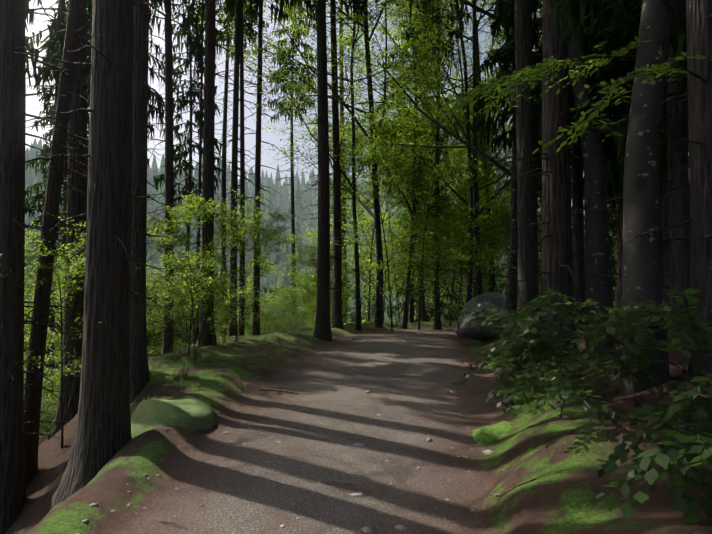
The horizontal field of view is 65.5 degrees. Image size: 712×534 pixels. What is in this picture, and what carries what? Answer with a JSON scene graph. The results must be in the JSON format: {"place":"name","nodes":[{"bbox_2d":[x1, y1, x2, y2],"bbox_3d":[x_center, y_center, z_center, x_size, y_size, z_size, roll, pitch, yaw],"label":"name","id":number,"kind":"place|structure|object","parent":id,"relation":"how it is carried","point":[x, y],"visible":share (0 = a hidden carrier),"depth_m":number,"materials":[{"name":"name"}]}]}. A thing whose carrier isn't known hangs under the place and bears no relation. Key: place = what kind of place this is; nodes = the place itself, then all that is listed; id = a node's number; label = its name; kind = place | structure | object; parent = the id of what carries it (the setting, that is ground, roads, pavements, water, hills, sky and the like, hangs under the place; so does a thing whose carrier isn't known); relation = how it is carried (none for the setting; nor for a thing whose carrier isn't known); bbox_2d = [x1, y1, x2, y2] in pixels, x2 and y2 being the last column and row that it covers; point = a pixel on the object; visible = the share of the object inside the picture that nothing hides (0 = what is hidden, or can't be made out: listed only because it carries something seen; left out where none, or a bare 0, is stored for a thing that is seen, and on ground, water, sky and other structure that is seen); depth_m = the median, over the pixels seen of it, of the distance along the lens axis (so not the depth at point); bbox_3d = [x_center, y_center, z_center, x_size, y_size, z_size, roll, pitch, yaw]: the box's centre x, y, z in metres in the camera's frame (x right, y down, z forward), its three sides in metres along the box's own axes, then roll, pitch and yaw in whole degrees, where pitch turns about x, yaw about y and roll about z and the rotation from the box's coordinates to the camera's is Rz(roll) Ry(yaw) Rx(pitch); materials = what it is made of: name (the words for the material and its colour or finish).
{"place":"outdoors","nodes":[
{"label":"outdoors","id":0,"kind":"place"},
{"bbox_2d":[25,0,688,223],"label":"sky","id":1,"kind":"structure","parent":0,"point":[268,159],"materials":[{"name":"white"}]},
{"bbox_2d":[5,232,711,533],"bbox_3d":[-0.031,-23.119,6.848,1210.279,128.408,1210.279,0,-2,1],"label":"terrain","id":2,"kind":"structure","parent":0,"point":[552,454],"depth_m":5.22,"materials":[{"name":"brown soil"}]},
{"bbox_2d":[24,352,58,430],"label":"bush","id":3,"kind":"object","parent":2,"relation":"on","point":[53,400],"visible":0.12,"depth_m":11.66,"materials":[{"name":"green plant"}]},
{"bbox_2d":[24,354,59,436],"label":"bush","id":4,"kind":"object","parent":2,"relation":"on","point":[44,416],"visible":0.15,"depth_m":13.16,"materials":[{"name":"green plant"}]},
{"bbox_2d":[24,327,60,437],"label":"bush","id":5,"kind":"object","parent":2,"relation":"on","point":[53,341],"visible":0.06,"depth_m":14.90,"materials":[{"name":"green plant"}]},
{"bbox_2d":[24,359,60,436],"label":"bush","id":6,"kind":"object","parent":2,"relation":"on","point":[47,360],"visible":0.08,"depth_m":15.66,"materials":[{"name":"green plant"}]},
{"bbox_2d":[0,217,85,447],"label":"sapling","id":7,"kind":"object","parent":2,"relation":"on","point":[81,261],"visible":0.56,"depth_m":9.39,"materials":[{"name":"green plant"}]},
{"bbox_2d":[24,278,62,435],"bbox_3d":[-12.383,5.315,21.204,6.799,9.986,6.538,2,-3,-41],"label":"bush","id":8,"kind":"object","parent":2,"relation":"on","point":[25,331],"visible":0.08,"depth_m":21.38,"materials":[{"name":"green plant"}]},
{"bbox_2d":[24,258,64,376],"bbox_3d":[-6.511,1.621,12.330,2.685,4.101,2.792,2,-3,-35],"label":"bush","id":9,"kind":"object","parent":2,"relation":"on","point":[62,275],"visible":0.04,"depth_m":12.29,"materials":[{"name":"green plant"}]},
{"bbox_2d":[0,0,90,533],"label":"spruce","id":10,"kind":"object","parent":2,"relation":"on","point":[13,134],"visible":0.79,"depth_m":8.39,"materials":[{"name":"brown plant"}]},
{"bbox_2d":[1,0,91,486],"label":"spruce","id":11,"kind":"object","parent":2,"relation":"on","point":[33,396],"visible":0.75,"depth_m":8.97,"materials":[{"name":"brown plant"}]},
{"bbox_2d":[24,0,91,434],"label":"spruce","id":12,"kind":"object","parent":2,"relation":"on","point":[48,48],"visible":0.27,"depth_m":16.54,"materials":[{"name":"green plant"}]},
{"bbox_2d":[25,1,90,356],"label":"spruce","id":13,"kind":"object","parent":2,"relation":"on","point":[45,97],"visible":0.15,"depth_m":26.09,"materials":[{"name":"green plant"}]},
{"bbox_2d":[26,0,90,439],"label":"spruce","id":14,"kind":"object","parent":2,"relation":"on","point":[76,202],"visible":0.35,"depth_m":10.60,"materials":[{"name":"brown plant"}]},
{"bbox_2d":[24,274,150,352],"bbox_3d":[-11.246,4.283,21.267,6.206,9.115,5.967,-2,-3,42],"label":"bush","id":15,"kind":"object","parent":2,"relation":"on","point":[55,311],"depth_m":21.23,"materials":[{"name":"green plant"}]},
{"bbox_2d":[66,17,149,203],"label":"spruce","id":16,"kind":"object","parent":2,"relation":"on","point":[89,40],"depth_m":22.12,"materials":[{"name":"green plant"}]},
{"bbox_2d":[11,0,205,507],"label":"spruce","id":17,"kind":"object","parent":2,"relation":"on","point":[103,436],"visible":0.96,"depth_m":5.67,"materials":[{"name":"brown plant"}]},
{"bbox_2d":[130,0,177,403],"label":"spruce","id":18,"kind":"object","parent":2,"relation":"on","point":[139,375],"visible":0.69,"depth_m":8.30,"materials":[{"name":"brown plant"}]},
{"bbox_2d":[146,0,175,248],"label":"spruce","id":19,"kind":"object","parent":2,"relation":"on","point":[158,76],"visible":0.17,"depth_m":20.68,"materials":[{"name":"green plant"}]},
{"bbox_2d":[146,292,185,352],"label":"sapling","id":20,"kind":"object","parent":2,"relation":"on","point":[159,336],"visible":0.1,"depth_m":23.80,"materials":[{"name":"green plant"}]},
{"bbox_2d":[146,285,187,352],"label":"bush","id":21,"kind":"object","parent":2,"relation":"on","point":[162,323],"visible":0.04,"depth_m":20.29,"materials":[{"name":"green plant"}]},
{"bbox_2d":[131,398,215,437],"bbox_3d":[-2.174,1.787,6.524,1.021,0.455,1.692,0,-2,-11],"label":"rock","id":22,"kind":"object","parent":2,"relation":"on","point":[192,414],"visible":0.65,"depth_m":6.20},
{"bbox_2d":[146,0,203,353],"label":"spruce","id":23,"kind":"object","parent":2,"relation":"on","point":[170,200],"visible":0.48,"depth_m":16.16,"materials":[{"name":"brown plant"}]},
{"bbox_2d":[146,286,219,355],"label":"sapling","id":24,"kind":"object","parent":2,"relation":"on","point":[189,318],"visible":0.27,"depth_m":18.50,"materials":[{"name":"green plant"}]},
{"bbox_2d":[146,191,220,333],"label":"sapling","id":25,"kind":"object","parent":2,"relation":"on","point":[184,237],"visible":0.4,"depth_m":12.26,"materials":[{"name":"green plant"}]},
{"bbox_2d":[148,291,227,356],"bbox_3d":[-5.890,3.677,21.895,5.741,5.749,4.291,2,-3,-33],"label":"bush","id":26,"kind":"object","parent":2,"relation":"on","point":[183,346],"visible":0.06,"depth_m":20.82,"materials":[{"name":"green plant"}]},
{"bbox_2d":[153,0,226,343],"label":"spruce","id":27,"kind":"object","parent":2,"relation":"on","point":[179,157],"visible":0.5,"depth_m":26.93,"materials":[{"name":"green plant"}]},
{"bbox_2d":[147,296,237,355],"bbox_3d":[-7.161,4.720,24.812,4.689,7.162,4.876,0,-2,-3],"label":"bush","id":28,"kind":"object","parent":2,"relation":"on","point":[219,310],"visible":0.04,"depth_m":23.82,"materials":[{"name":"green plant"}]},
{"bbox_2d":[146,255,246,356],"bbox_3d":[-9.212,4.545,26.467,6.522,9.963,6.783,-1,-2,19],"label":"bush","id":29,"kind":"object","parent":2,"relation":"on","point":[177,291],"visible":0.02,"depth_m":25.83,"materials":[{"name":"green plant"}]},
{"bbox_2d":[146,193,255,355],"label":"sapling","id":30,"kind":"object","parent":2,"relation":"on","point":[177,213],"visible":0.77,"depth_m":10.84,"materials":[{"name":"green plant"}]},
{"bbox_2d":[178,0,224,340],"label":"spruce","id":31,"kind":"object","parent":2,"relation":"on","point":[194,47],"visible":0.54,"depth_m":19.41,"materials":[{"name":"brown plant"}]},
{"bbox_2d":[145,192,266,361],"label":"sapling","id":32,"kind":"object","parent":2,"relation":"on","point":[207,217],"visible":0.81,"depth_m":10.17,"materials":[{"name":"green plant"}]},
{"bbox_2d":[135,329,285,406],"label":"grass","id":33,"kind":"structure","parent":2,"relation":"on","point":[223,341],"depth_m":10.35,"materials":[{"name":"plant"}]},
{"bbox_2d":[176,0,247,346],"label":"spruce","id":34,"kind":"object","parent":2,"relation":"on","point":[210,105],"visible":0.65,"depth_m":13.01,"materials":[{"name":"brown plant"}]},
{"bbox_2d":[153,248,289,351],"bbox_3d":[-8.589,5.455,32.617,8.742,12.839,8.405,1,-3,-31],"label":"bush","id":35,"kind":"object","parent":2,"relation":"on","point":[264,267],"visible":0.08,"depth_m":32.99,"materials":[{"name":"green plant"}]},
{"bbox_2d":[194,311,252,338],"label":"bush","id":36,"kind":"object","parent":2,"relation":"on","point":[227,326],"visible":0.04,"depth_m":24.37,"materials":[{"name":"green plant"}]},
{"bbox_2d":[178,281,270,335],"bbox_3d":[-7.046,4.399,27.153,5.238,7.693,5.036,-1,-3,29],"label":"bush","id":37,"kind":"object","parent":2,"relation":"on","point":[222,303],"visible":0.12,"depth_m":27.36,"materials":[{"name":"green plant"}]},
{"bbox_2d":[167,189,282,339],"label":"sapling","id":38,"kind":"object","parent":2,"relation":"on","point":[247,221],"visible":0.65,"depth_m":14.15,"materials":[{"name":"green plant"}]},
{"bbox_2d":[194,0,269,334],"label":"spruce","id":39,"kind":"object","parent":2,"relation":"on","point":[224,134],"visible":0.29,"depth_m":31.45,"materials":[{"name":"green plant"}]},
{"bbox_2d":[215,0,269,335],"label":"spruce","id":40,"kind":"object","parent":2,"relation":"on","point":[234,174],"visible":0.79,"depth_m":16.66,"materials":[{"name":"green plant"}]},
{"bbox_2d":[218,0,270,335],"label":"spruce","id":41,"kind":"object","parent":2,"relation":"on","point":[230,4],"visible":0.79,"depth_m":18.19,"materials":[{"name":"brown plant"}]},
{"bbox_2d":[228,0,298,334],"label":"spruce","id":42,"kind":"object","parent":2,"relation":"on","point":[259,113],"visible":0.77,"depth_m":18.83,"materials":[{"name":"brown plant"}]},
{"bbox_2d":[221,207,307,334],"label":"sapling","id":43,"kind":"object","parent":2,"relation":"on","point":[272,231],"visible":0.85,"depth_m":16.47,"materials":[{"name":"green plant"}]},
{"bbox_2d":[245,304,293,335],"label":"bush","id":44,"kind":"object","parent":2,"relation":"on","point":[261,323],"visible":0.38,"depth_m":25.56,"materials":[{"name":"green plant"}]},
{"bbox_2d":[246,272,315,332],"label":"bush","id":45,"kind":"object","parent":2,"relation":"on","point":[291,306],"visible":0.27,"depth_m":29.40,"materials":[{"name":"green plant"}]},
{"bbox_2d":[24,138,540,363],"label":"forest","id":46,"kind":"object","parent":2,"relation":"on","point":[281,201],"visible":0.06,"depth_m":254.13,"materials":[{"name":"green plant"}]},
{"bbox_2d":[267,2,316,322],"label":"tree","id":47,"kind":"object","parent":2,"relation":"on","point":[282,111],"visible":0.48,"depth_m":38.02,"materials":[{"name":"green plant"}]},
{"bbox_2d":[269,286,314,332],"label":"bush","id":48,"kind":"object","parent":2,"relation":"on","point":[284,320],"visible":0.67,"depth_m":23.12,"materials":[{"name":"green plant"}]},
{"bbox_2d":[77,349,515,533],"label":"stones","id":49,"kind":"object","parent":2,"relation":"on","point":[368,529],"visible":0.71,"depth_m":4.72,"materials":[{"name":"stone"}]},
{"bbox_2d":[286,292,312,330],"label":"bush","id":50,"kind":"object","parent":2,"relation":"on","point":[293,320],"visible":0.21,"depth_m":24.94,"materials":[{"name":"green plant"}]},
{"bbox_2d":[277,272,332,326],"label":"tree","id":51,"kind":"object","parent":2,"relation":"on","point":[306,287],"visible":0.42,"depth_m":24.90,"materials":[{"name":"green plant"}]},
{"bbox_2d":[278,234,347,310],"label":"tree","id":52,"kind":"object","parent":2,"relation":"on","point":[313,248],"visible":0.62,"depth_m":21.43,"materials":[{"name":"green plant"}]},
{"bbox_2d":[286,0,367,341],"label":"spruce","id":53,"kind":"object","parent":2,"relation":"on","point":[322,330],"visible":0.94,"depth_m":16.39,"materials":[{"name":"brown plant"}]},
{"bbox_2d":[301,257,354,321],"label":"tree","id":54,"kind":"object","parent":2,"relation":"on","point":[348,274],"visible":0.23,"depth_m":24.61,"materials":[{"name":"green plant"}]},
{"bbox_2d":[293,241,363,309],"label":"tree","id":55,"kind":"object","parent":2,"relation":"on","point":[343,260],"visible":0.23,"depth_m":22.92,"materials":[{"name":"green plant"}]},
{"bbox_2d":[194,0,465,327],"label":"beech","id":56,"kind":"object","parent":2,"relation":"on","point":[378,320],"visible":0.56,"depth_m":22.19,"materials":[{"name":"green plant"}]},
{"bbox_2d":[298,251,363,318],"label":"tree","id":57,"kind":"object","parent":2,"relation":"on","point":[346,294],"visible":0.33,"depth_m":21.34,"materials":[{"name":"green plant"}]},
{"bbox_2d":[289,0,379,329],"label":"spruce","id":58,"kind":"object","parent":2,"relation":"on","point":[336,320],"visible":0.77,"depth_m":19.99,"materials":[{"name":"brown plant"}]},
{"bbox_2d":[315,1,359,323],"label":"spruce","id":59,"kind":"object","parent":2,"relation":"on","point":[341,107],"visible":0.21,"depth_m":32.98,"materials":[{"name":"brown plant"}]},
{"bbox_2d":[186,0,494,330],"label":"beech","id":60,"kind":"object","parent":2,"relation":"on","point":[357,277],"visible":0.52,"depth_m":20.80,"materials":[{"name":"green plant"}]},
{"bbox_2d":[281,75,439,321],"bbox_3d":[0.340,-2.231,27.046,8.054,12.302,8.376,-1,-2,22],"label":"tree","id":61,"kind":"object","parent":2,"relation":"on","point":[381,186],"visible":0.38,"depth_m":26.01,"materials":[{"name":"green plant"}]},
{"bbox_2d":[347,257,374,322],"bbox_3d":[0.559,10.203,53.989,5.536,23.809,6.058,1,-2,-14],"label":"sapling","id":62,"kind":"object","parent":2,"relation":"on","point":[366,309],"visible":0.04,"depth_m":54.03,"materials":[{"name":"green plant"}]},
{"bbox_2d":[261,170,467,327],"bbox_3d":[0.503,0.278,31.526,13.726,13.746,10.261,1,-3,-28],"label":"tree","id":63,"kind":"object","parent":2,"relation":"on","point":[394,295],"visible":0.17,"depth_m":31.79,"materials":[{"name":"green plant"}]},
{"bbox_2d":[262,0,484,321],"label":"beech","id":64,"kind":"object","parent":2,"relation":"on","point":[423,310],"visible":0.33,"depth_m":28.46,"materials":[{"name":"green plant"}]},
{"bbox_2d":[312,129,447,331],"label":"tree","id":65,"kind":"object","parent":2,"relation":"on","point":[381,168],"visible":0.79,"depth_m":21.02,"materials":[{"name":"green plant"}]},
{"bbox_2d":[315,161,466,322],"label":"tree","id":66,"kind":"object","parent":2,"relation":"on","point":[369,250],"visible":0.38,"depth_m":27.86,"materials":[{"name":"green plant"}]},
{"bbox_2d":[264,0,542,328],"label":"beech","id":67,"kind":"object","parent":2,"relation":"on","point":[406,300],"visible":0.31,"depth_m":23.46,"materials":[{"name":"green plant"}]},
{"bbox_2d":[127,368,682,528],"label":"sticks","id":68,"kind":"object","parent":2,"relation":"on","point":[286,391],"visible":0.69,"depth_m":4.59,"materials":[{"name":"brown wood"}]},
{"bbox_2d":[277,74,541,309],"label":"beech","id":69,"kind":"object","parent":2,"relation":"on","point":[391,218],"visible":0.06,"depth_m":41.54,"materials":[{"name":"green plant"}]},
{"bbox_2d":[346,190,473,322],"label":"beech","id":70,"kind":"object","parent":2,"relation":"on","point":[388,257],"visible":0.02,"depth_m":40.20,"materials":[{"name":"green plant"}]},
{"bbox_2d":[281,0,542,318],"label":"beech","id":71,"kind":"object","parent":2,"relation":"on","point":[511,295],"visible":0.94,"depth_m":16.22,"materials":[{"name":"green plant"}]},
{"bbox_2d":[376,0,450,321],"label":"tree","id":72,"kind":"object","parent":2,"relation":"on","point":[393,57],"visible":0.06,"depth_m":31.33,"materials":[{"name":"green plant"}]},
{"bbox_2d":[384,103,462,321],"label":"spruce","id":73,"kind":"object","parent":2,"relation":"on","point":[427,311],"visible":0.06,"depth_m":36.05,"materials":[{"name":"green plant"}]},
{"bbox_2d":[349,109,502,321],"bbox_3d":[4.516,-1.142,35.027,10.738,16.403,11.168,-1,-3,25],"label":"tree","id":74,"kind":"object","parent":2,"relation":"on","point":[428,163],"visible":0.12,"depth_m":33.76,"materials":[{"name":"green plant"}]},
{"bbox_2d":[354,54,511,329],"bbox_3d":[3.147,-2.475,23.654,7.678,11.277,7.383,1,-2,-18],"label":"tree","id":75,"kind":"object","parent":2,"relation":"on","point":[399,191],"visible":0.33,"depth_m":22.16,"materials":[{"name":"green plant"}]},
{"bbox_2d":[330,75,539,326],"bbox_3d":[4.240,-2.486,27.552,8.978,12.028,12.011,1,-2,-22],"label":"tree","id":76,"kind":"object","parent":2,"relation":"on","point":[442,266],"visible":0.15,"depth_m":25.08,"materials":[{"name":"green plant"}]},
{"bbox_2d":[405,0,472,329],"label":"spruce","id":77,"kind":"object","parent":2,"relation":"on","point":[437,320],"visible":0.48,"depth_m":23.68,"materials":[{"name":"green plant"}]},
{"bbox_2d":[336,0,542,302],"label":"beech","id":78,"kind":"object","parent":2,"relation":"on","point":[470,273],"visible":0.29,"depth_m":21.02,"materials":[{"name":"green plant"}]},
{"bbox_2d":[381,0,504,322],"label":"beech","id":79,"kind":"object","parent":2,"relation":"on","point":[411,311],"visible":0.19,"depth_m":26.42,"materials":[{"name":"green plant"}]},
{"bbox_2d":[376,144,510,328],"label":"tree","id":80,"kind":"object","parent":2,"relation":"on","point":[462,230],"visible":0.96,"depth_m":18.89,"materials":[{"name":"green plant"}]},
{"bbox_2d":[349,0,542,295],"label":"beech","id":81,"kind":"object","parent":2,"relation":"on","point":[478,275],"visible":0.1,"depth_m":21.31,"materials":[{"name":"green plant"}]},
{"bbox_2d":[367,0,542,291],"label":"beech","id":82,"kind":"object","parent":2,"relation":"on","point":[454,90],"visible":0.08,"depth_m":24.20,"materials":[{"name":"green plant"}]},
{"bbox_2d":[373,98,541,303],"bbox_3d":[5.704,-1.799,25.012,7.696,10.309,10.295,-2,-3,36],"label":"tree","id":83,"kind":"object","parent":2,"relation":"on","point":[463,205],"visible":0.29,"depth_m":23.14,"materials":[{"name":"green plant"}]},
{"bbox_2d":[394,88,541,291],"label":"tree","id":84,"kind":"object","parent":2,"relation":"on","point":[497,184],"visible":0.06,"depth_m":26.57,"materials":[{"name":"green plant"}]},
{"bbox_2d":[445,156,504,320],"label":"tree","id":85,"kind":"object","parent":2,"relation":"on","point":[456,298],"depth_m":43.70,"materials":[{"name":"green plant"}]},
{"bbox_2d":[458,292,504,325],"bbox_3d":[4.220,1.576,18.376,1.642,1.505,1.955,0,-2,4],"label":"rock","id":86,"kind":"object","parent":2,"relation":"on","point":[496,298],"visible":0.21,"depth_m":17.96,"materials":[{"name":"stone"}]},
{"bbox_2d":[455,302,515,339],"bbox_3d":[3.551,1.512,15.389,2.192,1.078,1.553,1,-3,-25],"label":"rock","id":87,"kind":"object","parent":2,"relation":"on","point":[464,330],"visible":0.54,"depth_m":14.77,"materials":[{"name":"stone"}]},
{"bbox_2d":[392,73,584,298],"bbox_3d":[8.180,-2.369,37.706,15.506,20.222,12.909,-1,-2,16],"label":"beech","id":88,"kind":"object","parent":2,"relation":"on","point":[484,271],"visible":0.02,"depth_m":36.70,"materials":[{"name":"green plant"}]},
{"bbox_2d":[472,421,511,445],"bbox_3d":[1.519,1.901,6.114,0.892,0.296,0.540,2,-3,-40],"label":"rock","id":89,"kind":"object","parent":2,"relation":"on","point":[486,435],"visible":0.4,"depth_m":5.96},
{"bbox_2d":[449,1,542,262],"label":"tree","id":90,"kind":"object","parent":2,"relation":"on","point":[486,41],"visible":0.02,"depth_m":34.16,"materials":[{"name":"green plant"}]},
{"bbox_2d":[488,7,542,97],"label":"spruce","id":91,"kind":"object","parent":2,"relation":"on","point":[499,72],"visible":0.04,"depth_m":31.69,"materials":[{"name":"green plant"}]},
{"bbox_2d":[419,140,615,295],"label":"tree","id":92,"kind":"object","parent":2,"relation":"on","point":[462,188],"visible":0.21,"depth_m":22.34,"materials":[{"name":"green plant"}]},
{"bbox_2d":[466,0,587,347],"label":"spruce","id":93,"kind":"object","parent":2,"relation":"on","point":[528,266],"visible":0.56,"depth_m":11.31,"materials":[{"name":"brown plant"}]},
{"bbox_2d":[498,94,571,309],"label":"spruce","id":94,"kind":"object","parent":2,"relation":"on","point":[540,251],"depth_m":36.57,"materials":[{"name":"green plant"}]},
{"bbox_2d":[471,0,627,315],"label":"spruce","id":95,"kind":"object","parent":2,"relation":"on","point":[577,197],"visible":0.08,"depth_m":14.36,"materials":[{"name":"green plant"}]},
{"bbox_2d":[490,0,626,370],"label":"spruce","id":96,"kind":"object","parent":2,"relation":"on","point":[557,273],"visible":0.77,"depth_m":8.68,"materials":[{"name":"brown plant"}]},
{"bbox_2d":[438,288,711,524],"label":"bush","id":97,"kind":"object","parent":2,"relation":"on","point":[696,454],"visible":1,"depth_m":4.24,"materials":[{"name":"green plant"}]},
{"bbox_2d":[565,12,615,353],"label":"beech","id":98,"kind":"object","parent":2,"relation":"on","point":[598,288],"visible":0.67,"depth_m":8.54,"materials":[{"name":"grey plant"}]},
{"bbox_2d":[583,127,616,300],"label":"spruce","id":99,"kind":"object","parent":2,"relation":"on","point":[613,268],"visible":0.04,"depth_m":36.70,"materials":[{"name":"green plant"}]},
{"bbox_2d":[584,117,616,286],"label":"spruce","id":100,"kind":"object","parent":2,"relation":"on","point":[613,225],"depth_m":34.05,"materials":[{"name":"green plant"}]},
{"bbox_2d":[533,0,685,307],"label":"spruce","id":101,"kind":"object","parent":2,"relation":"on","point":[610,167],"visible":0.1,"depth_m":12.46,"materials":[{"name":"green plant"}]},
{"bbox_2d":[549,0,689,345],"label":"spruce","id":102,"kind":"object","parent":2,"relation":"on","point":[621,31],"visible":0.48,"depth_m":8.04,"materials":[{"name":"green plant"}]},
{"bbox_2d":[585,2,688,306],"bbox_3d":[6.877,-8.907,12.296,4.417,21.506,4.282,0,-2,1],"label":"spruce","id":103,"kind":"object","parent":2,"relation":"on","point":[663,167],"visible":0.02,"depth_m":12.00,"materials":[{"name":"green plant"}]},
{"bbox_2d":[620,0,672,395],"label":"beech","id":104,"kind":"object","parent":2,"relation":"on","point":[642,268],"visible":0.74,"depth_m":6.13,"materials":[{"name":"grey plant"}]},
{"bbox_2d":[598,0,711,378],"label":"spruce","id":105,"kind":"object","parent":2,"relation":"on","point":[699,37],"visible":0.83,"depth_m":5.87,"materials":[{"name":"brown plant"}]},
{"bbox_2d":[428,0,706,152],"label":"branch","id":106,"kind":"object","parent":105,"relation":"attached to","point":[662,68],"visible":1,"depth_m":5.76,"materials":[{"name":"green plant"}]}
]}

